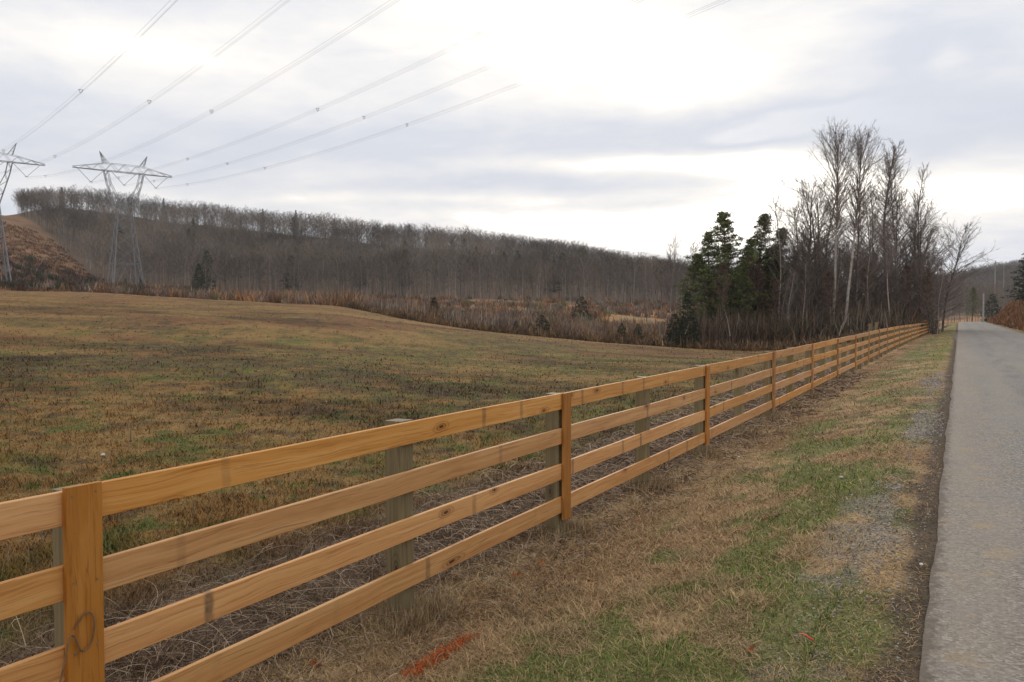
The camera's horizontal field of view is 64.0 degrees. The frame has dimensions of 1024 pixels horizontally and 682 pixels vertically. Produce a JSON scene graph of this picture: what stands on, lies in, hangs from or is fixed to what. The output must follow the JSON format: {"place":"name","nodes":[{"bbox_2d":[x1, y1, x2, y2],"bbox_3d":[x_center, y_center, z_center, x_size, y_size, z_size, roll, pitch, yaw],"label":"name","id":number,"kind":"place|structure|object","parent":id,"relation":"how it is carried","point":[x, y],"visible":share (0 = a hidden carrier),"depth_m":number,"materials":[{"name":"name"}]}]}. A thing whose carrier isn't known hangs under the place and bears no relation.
{"place":"outdoors","nodes":[
{"label":"outdoors","id":0,"kind":"place"},
{"bbox_2d":[0,209,1023,681],"bbox_3d":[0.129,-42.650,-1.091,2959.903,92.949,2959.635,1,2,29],"label":"ground","id":1,"kind":"structure","parent":0,"point":[124,315],"depth_m":16.47,"materials":[{"name":"plant"}]},
{"bbox_2d":[0,143,44,281],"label":"transmission tower","id":2,"kind":"structure","parent":1,"relation":"on","point":[4,247],"depth_m":226.60,"materials":[{"name":"metal"}]},
{"bbox_2d":[2,7,170,151],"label":"power line","id":3,"kind":"object","parent":2,"relation":"attached to","point":[105,69],"visible":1,"depth_m":96.23,"materials":[{"name":"metal"}]},
{"bbox_2d":[4,0,289,172],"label":"power line","id":4,"kind":"object","parent":2,"relation":"attached to","point":[160,91],"visible":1,"depth_m":110.17,"materials":[{"name":"metal"}]},
{"bbox_2d":[31,0,397,177],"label":"power line","id":5,"kind":"object","parent":2,"relation":"attached to","point":[236,95],"visible":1,"depth_m":111.22,"materials":[{"name":"metal"}]},
{"bbox_2d":[0,250,205,295],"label":"hillside shrubs","id":6,"kind":"object","parent":1,"relation":"on","point":[40,278],"visible":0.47,"depth_m":262.22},
{"bbox_2d":[73,151,171,285],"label":"transmission tower","id":7,"kind":"structure","parent":1,"relation":"on","point":[131,216],"depth_m":234.11,"materials":[{"name":"metal"}]},
{"bbox_2d":[92,7,529,182],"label":"power line","id":8,"kind":"object","parent":7,"relation":"attached to","point":[340,99],"visible":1,"depth_m":127.97,"materials":[{"name":"metal"}]},
{"bbox_2d":[125,0,642,186],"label":"power line","id":9,"kind":"object","parent":7,"relation":"attached to","point":[410,97],"visible":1,"depth_m":127.13,"materials":[{"name":"metal"}]},
{"bbox_2d":[156,0,729,189],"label":"power line","id":10,"kind":"object","parent":7,"relation":"attached to","point":[494,91],"visible":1,"depth_m":126.97,"materials":[{"name":"metal"}]},
{"bbox_2d":[130,245,152,278],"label":"bare tree","id":11,"kind":"object","parent":1,"relation":"on","point":[141,260],"visible":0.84,"depth_m":284.67,"materials":[{"name":"grey plant"}]},
{"bbox_2d":[191,263,209,289],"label":"cedar tree","id":12,"kind":"object","parent":1,"relation":"on","point":[199,279],"visible":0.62,"depth_m":214.44,"materials":[{"name":"green plant"}]},
{"bbox_2d":[196,251,217,289],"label":"cedar tree","id":13,"kind":"object","parent":1,"relation":"on","point":[212,278],"visible":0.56,"depth_m":309.60,"materials":[{"name":"green plant"}]},
{"bbox_2d":[0,221,443,307],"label":"broomsedge","id":14,"kind":"object","parent":1,"relation":"on","point":[43,252],"visible":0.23,"depth_m":342.08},
{"bbox_2d":[280,255,302,288],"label":"cedar tree","id":15,"kind":"object","parent":1,"relation":"on","point":[287,280],"visible":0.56,"depth_m":333.77,"materials":[{"name":"green plant"}]},
{"bbox_2d":[331,253,346,289],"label":"bare tree","id":16,"kind":"object","parent":1,"relation":"on","point":[338,271],"visible":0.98,"depth_m":286.75,"materials":[{"name":"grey plant"}]},
{"bbox_2d":[0,261,707,339],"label":"valley scrub","id":17,"kind":"object","parent":1,"relation":"on","point":[496,313],"visible":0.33,"depth_m":164.86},
{"bbox_2d":[355,258,368,288],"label":"bare tree","id":18,"kind":"object","parent":1,"relation":"on","point":[360,277],"visible":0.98,"depth_m":292.32,"materials":[{"name":"grey plant"}]},
{"bbox_2d":[0,354,732,650],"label":"weed stalks","id":19,"kind":"object","parent":1,"relation":"on","point":[315,492],"visible":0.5,"depth_m":9.37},
{"bbox_2d":[11,185,823,304],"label":"hillside woods","id":20,"kind":"object","parent":1,"relation":"on","point":[313,249],"visible":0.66,"depth_m":411.00,"materials":[{"name":"plant"}]},
{"bbox_2d":[0,368,870,681],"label":"dead brambles","id":21,"kind":"object","parent":1,"relation":"on","point":[676,438],"visible":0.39,"depth_m":7.38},
{"bbox_2d":[396,630,480,677],"bbox_3d":[-0.432,1.882,4.958,0.273,0.087,0.880,1,2,29],"label":"paint mark","id":22,"kind":"object","parent":1,"relation":"on","point":[416,668],"visible":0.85,"depth_m":4.90,"materials":[{"name":"paint"}]},
{"bbox_2d":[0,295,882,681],"bbox_3d":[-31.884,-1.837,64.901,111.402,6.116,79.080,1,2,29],"label":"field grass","id":23,"kind":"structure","parent":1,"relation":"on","point":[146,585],"depth_m":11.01,"materials":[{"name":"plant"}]},
{"bbox_2d":[439,257,460,297],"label":"bare tree","id":24,"kind":"object","parent":1,"relation":"on","point":[448,263],"visible":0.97,"depth_m":291.97,"materials":[{"name":"grey plant"}]},
{"bbox_2d":[450,256,462,288],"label":"bare tree","id":25,"kind":"object","parent":1,"relation":"on","point":[454,265],"visible":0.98,"depth_m":290.01,"materials":[{"name":"grey plant"}]},
{"bbox_2d":[0,323,928,681],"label":"board fence","id":26,"kind":"object","parent":1,"relation":"on","point":[76,579],"visible":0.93,"depth_m":4.86,"materials":[{"name":"brown wood"}]},
{"bbox_2d":[59,611,95,681],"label":"dry vine","id":27,"kind":"object","parent":26,"relation":"attached to","point":[75,638],"visible":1,"depth_m":3.40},
{"bbox_2d":[473,256,488,290],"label":"bare tree","id":28,"kind":"object","parent":1,"relation":"on","point":[478,271],"visible":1,"depth_m":286.62,"materials":[{"name":"grey plant"}]},
{"bbox_2d":[485,258,501,289],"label":"bare tree","id":29,"kind":"object","parent":1,"relation":"on","point":[492,276],"visible":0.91,"depth_m":294.44,"materials":[{"name":"grey plant"}]},
{"bbox_2d":[519,254,533,296],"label":"bare tree","id":30,"kind":"object","parent":1,"relation":"on","point":[529,281],"visible":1,"depth_m":284.69,"materials":[{"name":"grey plant"}]},
{"bbox_2d":[530,315,550,332],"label":"cedar tree","id":31,"kind":"object","parent":1,"relation":"on","point":[543,319],"visible":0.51,"depth_m":84.88,"materials":[{"name":"green plant"}]},
{"bbox_2d":[538,260,553,297],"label":"bare tree","id":32,"kind":"object","parent":1,"relation":"on","point":[546,277],"visible":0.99,"depth_m":282.14,"materials":[{"name":"grey plant"}]},
{"bbox_2d":[545,260,560,291],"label":"cedar tree","id":33,"kind":"object","parent":1,"relation":"on","point":[554,261],"visible":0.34,"depth_m":350.12,"materials":[{"name":"green plant"}]},
{"bbox_2d":[571,296,594,318],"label":"cedar tree","id":34,"kind":"object","parent":1,"relation":"on","point":[583,307],"visible":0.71,"depth_m":189.51,"materials":[{"name":"green plant"}]},
{"bbox_2d":[576,256,593,298],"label":"bare tree","id":35,"kind":"object","parent":1,"relation":"on","point":[583,276],"visible":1,"depth_m":277.48,"materials":[{"name":"grey plant"}]},
{"bbox_2d":[222,336,950,681],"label":"grass","id":36,"kind":"structure","parent":1,"relation":"on","point":[418,616],"depth_m":5.48,"materials":[{"name":"plant"}]},
{"bbox_2d":[343,301,884,350],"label":"margin weeds","id":37,"kind":"object","parent":1,"relation":"on","point":[607,338],"visible":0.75,"depth_m":78.90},
{"bbox_2d":[612,262,627,302],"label":"bare tree","id":38,"kind":"object","parent":1,"relation":"on","point":[617,277],"visible":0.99,"depth_m":272.05,"materials":[{"name":"grey plant"}]},
{"bbox_2d":[616,323,629,338],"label":"cedar tree","id":39,"kind":"object","parent":1,"relation":"on","point":[622,331],"visible":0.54,"depth_m":81.90,"materials":[{"name":"green plant"}]},
{"bbox_2d":[627,262,643,296],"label":"bare tree","id":40,"kind":"object","parent":1,"relation":"on","point":[634,278],"visible":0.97,"depth_m":275.40,"materials":[{"name":"grey plant"}]},
{"bbox_2d":[632,324,645,344],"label":"cedar tree","id":41,"kind":"object","parent":1,"relation":"on","point":[637,328],"visible":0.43,"depth_m":80.96,"materials":[{"name":"green plant"}]},
{"bbox_2d":[661,240,679,319],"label":"bare tree","id":42,"kind":"object","parent":1,"relation":"on","point":[670,248],"visible":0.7,"depth_m":132.41,"materials":[{"name":"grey plant"}]},
{"bbox_2d":[663,231,681,320],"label":"bare tree","id":43,"kind":"object","parent":1,"relation":"on","point":[675,255],"visible":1,"depth_m":129.42,"materials":[{"name":"grey plant"}]},
{"bbox_2d":[663,314,685,347],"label":"cedar tree","id":44,"kind":"object","parent":1,"relation":"on","point":[670,324],"visible":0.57,"depth_m":77.90,"materials":[{"name":"green plant"}]},
{"bbox_2d":[672,292,703,347],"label":"cedar tree","id":45,"kind":"object","parent":1,"relation":"on","point":[686,322],"visible":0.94,"depth_m":75.80,"materials":[{"name":"green plant"}]},
{"bbox_2d":[680,238,698,308],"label":"bare tree","id":46,"kind":"object","parent":1,"relation":"on","point":[690,264],"visible":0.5,"depth_m":130.54,"materials":[{"name":"grey plant"}]},
{"bbox_2d":[676,253,728,321],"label":"pine tree","id":47,"kind":"object","parent":1,"relation":"on","point":[695,262],"visible":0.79,"depth_m":85.85,"materials":[{"name":"green plant"}]},
{"bbox_2d":[673,231,746,324],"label":"pine tree","id":48,"kind":"object","parent":1,"relation":"on","point":[707,242],"visible":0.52,"depth_m":87.13,"materials":[{"name":"green plant"}]},
{"bbox_2d":[711,264,731,328],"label":"rusty leaved tree","id":49,"kind":"object","parent":1,"relation":"on","point":[725,268],"visible":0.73,"depth_m":81.17,"materials":[{"name":"plant"}]},
{"bbox_2d":[704,243,744,318],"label":"pine tree","id":50,"kind":"object","parent":1,"relation":"on","point":[731,262],"visible":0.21,"depth_m":88.95,"materials":[{"name":"green plant"}]},
{"bbox_2d":[681,211,769,315],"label":"pine tree","id":51,"kind":"object","parent":1,"relation":"on","point":[722,221],"visible":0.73,"depth_m":84.88,"materials":[{"name":"green plant"}]},
{"bbox_2d":[723,260,760,325],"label":"pine tree","id":52,"kind":"object","parent":1,"relation":"on","point":[744,266],"visible":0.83,"depth_m":83.54,"materials":[{"name":"green plant"}]},
{"bbox_2d":[731,255,759,326],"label":"rusty leaved tree","id":53,"kind":"object","parent":1,"relation":"on","point":[753,272],"visible":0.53,"depth_m":84.56,"materials":[{"name":"plant"}]},
{"bbox_2d":[729,238,768,311],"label":"pine tree","id":54,"kind":"object","parent":1,"relation":"on","point":[746,247],"visible":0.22,"depth_m":89.34,"materials":[{"name":"green plant"}]},
{"bbox_2d":[732,248,789,318],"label":"pine tree","id":55,"kind":"object","parent":1,"relation":"on","point":[766,257],"visible":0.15,"depth_m":89.45,"materials":[{"name":"green plant"}]},
{"bbox_2d":[728,212,797,322],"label":"pine tree","id":56,"kind":"object","parent":1,"relation":"on","point":[760,248],"visible":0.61,"depth_m":87.48,"materials":[{"name":"green plant"}]},
{"bbox_2d":[756,191,795,312],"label":"bare tree","id":57,"kind":"object","parent":1,"relation":"on","point":[780,248],"visible":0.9,"depth_m":84.18,"materials":[{"name":"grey plant"}]},
{"bbox_2d":[755,227,806,320],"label":"pine tree","id":58,"kind":"object","parent":1,"relation":"on","point":[784,243],"visible":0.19,"depth_m":89.40,"materials":[{"name":"green plant"}]},
{"bbox_2d":[772,274,795,318],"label":"bare tree","id":59,"kind":"object","parent":1,"relation":"on","point":[784,296],"visible":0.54,"depth_m":84.98,"materials":[{"name":"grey plant"}]},
{"bbox_2d":[781,268,800,325],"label":"bare tree","id":60,"kind":"object","parent":1,"relation":"on","point":[790,300],"visible":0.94,"depth_m":77.88,"materials":[{"name":"grey plant"}]},
{"bbox_2d":[643,284,954,350],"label":"undergrowth","id":61,"kind":"object","parent":1,"relation":"on","point":[761,329],"visible":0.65,"depth_m":77.49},
{"bbox_2d":[773,203,825,321],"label":"bare tree","id":62,"kind":"object","parent":1,"relation":"on","point":[795,236],"visible":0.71,"depth_m":84.90,"materials":[{"name":"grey plant"}]},
{"bbox_2d":[754,224,847,320],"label":"bare tree","id":63,"kind":"object","parent":1,"relation":"on","point":[813,274],"visible":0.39,"depth_m":85.22,"materials":[{"name":"brown plant"}]},
{"bbox_2d":[795,283,813,326],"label":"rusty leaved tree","id":64,"kind":"object","parent":1,"relation":"on","point":[802,285],"visible":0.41,"depth_m":81.56,"materials":[{"name":"plant"}]},
{"bbox_2d":[795,260,814,324],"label":"bare tree","id":65,"kind":"object","parent":1,"relation":"on","point":[805,291],"visible":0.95,"depth_m":77.50,"materials":[{"name":"brown plant"}]},
{"bbox_2d":[762,174,876,316],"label":"bare tree","id":66,"kind":"object","parent":1,"relation":"on","point":[811,203],"visible":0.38,"depth_m":88.89,"materials":[{"name":"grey plant"}]},
{"bbox_2d":[772,185,872,318],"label":"bare tree","id":67,"kind":"object","parent":1,"relation":"on","point":[818,229],"visible":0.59,"depth_m":87.03,"materials":[{"name":"brown plant"}]},
{"bbox_2d":[808,176,847,300],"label":"bare tree","id":68,"kind":"object","parent":1,"relation":"on","point":[830,221],"visible":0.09,"depth_m":94.53,"materials":[{"name":"grey plant"}]},
{"bbox_2d":[818,247,852,311],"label":"bare tree","id":69,"kind":"object","parent":1,"relation":"on","point":[838,281],"visible":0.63,"depth_m":84.68,"materials":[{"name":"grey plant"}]},
{"bbox_2d":[800,116,872,322],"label":"bare tree","id":70,"kind":"object","parent":1,"relation":"on","point":[838,189],"visible":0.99,"depth_m":78.63,"materials":[{"name":"grey plant"}]},
{"bbox_2d":[831,288,845,330],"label":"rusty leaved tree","id":71,"kind":"object","parent":1,"relation":"on","point":[839,299],"visible":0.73,"depth_m":78.15,"materials":[{"name":"brown plant"}]},
{"bbox_2d":[836,252,857,306],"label":"bare tree","id":72,"kind":"object","parent":1,"relation":"on","point":[847,282],"visible":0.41,"depth_m":90.51,"materials":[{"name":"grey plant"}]},
{"bbox_2d":[824,236,882,309],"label":"bare tree","id":73,"kind":"object","parent":1,"relation":"on","point":[843,266],"visible":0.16,"depth_m":94.67,"materials":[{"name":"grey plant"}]},
{"bbox_2d":[813,182,909,311],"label":"bare tree","id":74,"kind":"object","parent":1,"relation":"on","point":[857,286],"visible":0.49,"depth_m":89.36,"materials":[{"name":"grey plant"}]},
{"bbox_2d":[856,267,875,316],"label":"rusty leaved tree","id":75,"kind":"object","parent":1,"relation":"on","point":[865,283],"visible":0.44,"depth_m":84.95,"materials":[{"name":"plant"}]},
{"bbox_2d":[839,119,895,321],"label":"bare tree","id":76,"kind":"object","parent":1,"relation":"on","point":[861,151],"visible":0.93,"depth_m":78.89,"materials":[{"name":"grey plant"}]},
{"bbox_2d":[853,213,886,310],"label":"bare tree","id":77,"kind":"object","parent":1,"relation":"on","point":[869,258],"visible":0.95,"depth_m":83.91,"materials":[{"name":"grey plant"}]},
{"bbox_2d":[853,248,893,310],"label":"bare tree","id":78,"kind":"object","parent":1,"relation":"on","point":[874,277],"visible":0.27,"depth_m":93.74,"materials":[{"name":"grey plant"}]},
{"bbox_2d":[843,183,913,306],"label":"bare tree","id":79,"kind":"object","parent":1,"relation":"on","point":[872,211],"visible":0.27,"depth_m":93.86,"materials":[{"name":"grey plant"}]},
{"bbox_2d":[854,257,906,313],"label":"bare tree","id":80,"kind":"object","parent":1,"relation":"on","point":[882,285],"visible":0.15,"depth_m":93.84,"materials":[{"name":"brown plant"}]},
{"bbox_2d":[843,236,920,311],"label":"bare tree","id":81,"kind":"object","parent":1,"relation":"on","point":[890,291],"visible":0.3,"depth_m":92.81,"materials":[{"name":"brown plant"}]},
{"bbox_2d":[879,284,892,317],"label":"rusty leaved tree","id":82,"kind":"object","parent":1,"relation":"on","point":[885,290],"visible":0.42,"depth_m":85.88,"materials":[{"name":"brown plant"}]},
{"bbox_2d":[873,215,900,320],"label":"bare tree","id":83,"kind":"object","parent":1,"relation":"on","point":[886,248],"visible":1,"depth_m":80.29,"materials":[{"name":"grey plant"}]},
{"bbox_2d":[867,137,908,304],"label":"bare tree","id":84,"kind":"object","parent":1,"relation":"on","point":[890,170],"visible":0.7,"depth_m":96.80,"materials":[{"name":"grey plant"}]},
{"bbox_2d":[871,144,910,308],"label":"bare tree","id":85,"kind":"object","parent":1,"relation":"on","point":[894,167],"visible":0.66,"depth_m":97.53,"materials":[{"name":"grey plant"}]},
{"bbox_2d":[874,267,915,311],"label":"bare tree","id":86,"kind":"object","parent":1,"relation":"on","point":[892,278],"visible":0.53,"depth_m":92.32,"materials":[{"name":"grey plant"}]},
{"bbox_2d":[883,273,920,319],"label":"bare tree","id":87,"kind":"object","parent":1,"relation":"on","point":[910,294],"visible":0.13,"depth_m":97.78,"materials":[{"name":"brown plant"}]},
{"bbox_2d":[868,186,941,302],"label":"bare tree","id":88,"kind":"object","parent":1,"relation":"on","point":[906,208],"visible":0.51,"depth_m":96.78,"materials":[{"name":"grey plant"}]},
{"bbox_2d":[882,237,927,313],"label":"bare tree","id":89,"kind":"object","parent":1,"relation":"on","point":[911,268],"visible":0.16,"depth_m":99.41,"materials":[{"name":"brown plant"}]},
{"bbox_2d":[891,237,936,307],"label":"bare tree","id":90,"kind":"object","parent":1,"relation":"on","point":[910,266],"visible":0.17,"depth_m":100.75,"materials":[{"name":"grey plant"}]},
{"bbox_2d":[904,162,930,309],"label":"bare tree","id":91,"kind":"object","parent":1,"relation":"on","point":[923,181],"visible":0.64,"depth_m":99.38,"materials":[{"name":"grey plant"}]},
{"bbox_2d":[915,268,934,327],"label":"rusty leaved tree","id":92,"kind":"object","parent":1,"relation":"on","point":[926,290],"visible":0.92,"depth_m":79.92,"materials":[{"name":"brown plant"}]},
{"bbox_2d":[880,208,974,329],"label":"bare tree","id":93,"kind":"object","parent":1,"relation":"on","point":[930,228],"visible":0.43,"depth_m":98.56,"materials":[{"name":"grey plant"}]},
{"bbox_2d":[897,188,958,321],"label":"bare tree","id":94,"kind":"object","parent":1,"relation":"on","point":[923,224],"visible":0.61,"depth_m":97.89,"materials":[{"name":"brown plant"}]},
{"bbox_2d":[895,240,968,333],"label":"bare tree","id":95,"kind":"object","parent":1,"relation":"on","point":[938,268],"visible":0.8,"depth_m":93.79,"materials":[{"name":"brown plant"}]},
{"bbox_2d":[916,247,952,321],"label":"bare tree","id":96,"kind":"object","parent":1,"relation":"on","point":[938,271],"visible":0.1,"depth_m":104.72,"materials":[{"name":"grey plant"}]},
{"bbox_2d":[916,274,953,332],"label":"bare tree","id":97,"kind":"object","parent":1,"relation":"on","point":[934,301],"visible":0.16,"depth_m":99.79,"materials":[{"name":"brown plant"}]},
{"bbox_2d":[930,268,948,333],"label":"bare tree","id":98,"kind":"object","parent":1,"relation":"on","point":[946,286],"visible":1,"depth_m":87.82,"materials":[{"name":"brown plant"}]},
{"bbox_2d":[916,217,996,331],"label":"bare tree","id":99,"kind":"object","parent":1,"relation":"on","point":[957,259],"visible":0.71,"depth_m":102.68,"materials":[{"name":"grey plant"}]},
{"bbox_2d":[921,259,1023,316],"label":"distant woods","id":100,"kind":"object","parent":1,"relation":"on","point":[988,277],"visible":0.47,"depth_m":717.98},
{"bbox_2d":[961,288,985,321],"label":"pine tree","id":101,"kind":"object","parent":1,"relation":"on","point":[973,294],"visible":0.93,"depth_m":261.23,"materials":[{"name":"green plant"}]},
{"bbox_2d":[979,294,1001,321],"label":"cedar tree","id":102,"kind":"object","parent":1,"relation":"on","point":[994,300],"visible":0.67,"depth_m":254.10,"materials":[{"name":"green plant"}]},
{"bbox_2d":[987,299,1023,331],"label":"bank brush","id":103,"kind":"object","parent":1,"relation":"on","point":[1011,315],"visible":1,"depth_m":145.85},
{"bbox_2d":[1001,253,1023,300],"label":"spruce tree","id":104,"kind":"object","parent":1,"relation":"on","point":[1021,294],"visible":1,"depth_m":150.79,"materials":[{"name":"green plant"}]},
{"bbox_2d":[0,0,1023,294],"label":"sky","id":105,"kind":"structure","parent":0,"point":[630,146],"materials":[{"name":"white"}]},
{"bbox_2d":[666,374,949,681],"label":"gravel","id":106,"kind":"structure","parent":0,"point":[897,487],"depth_m":6.35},
{"bbox_2d":[919,322,1023,681],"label":"road","id":107,"kind":"structure","parent":0,"point":[974,626],"depth_m":6.55,"materials":[{"name":"asphalt"}]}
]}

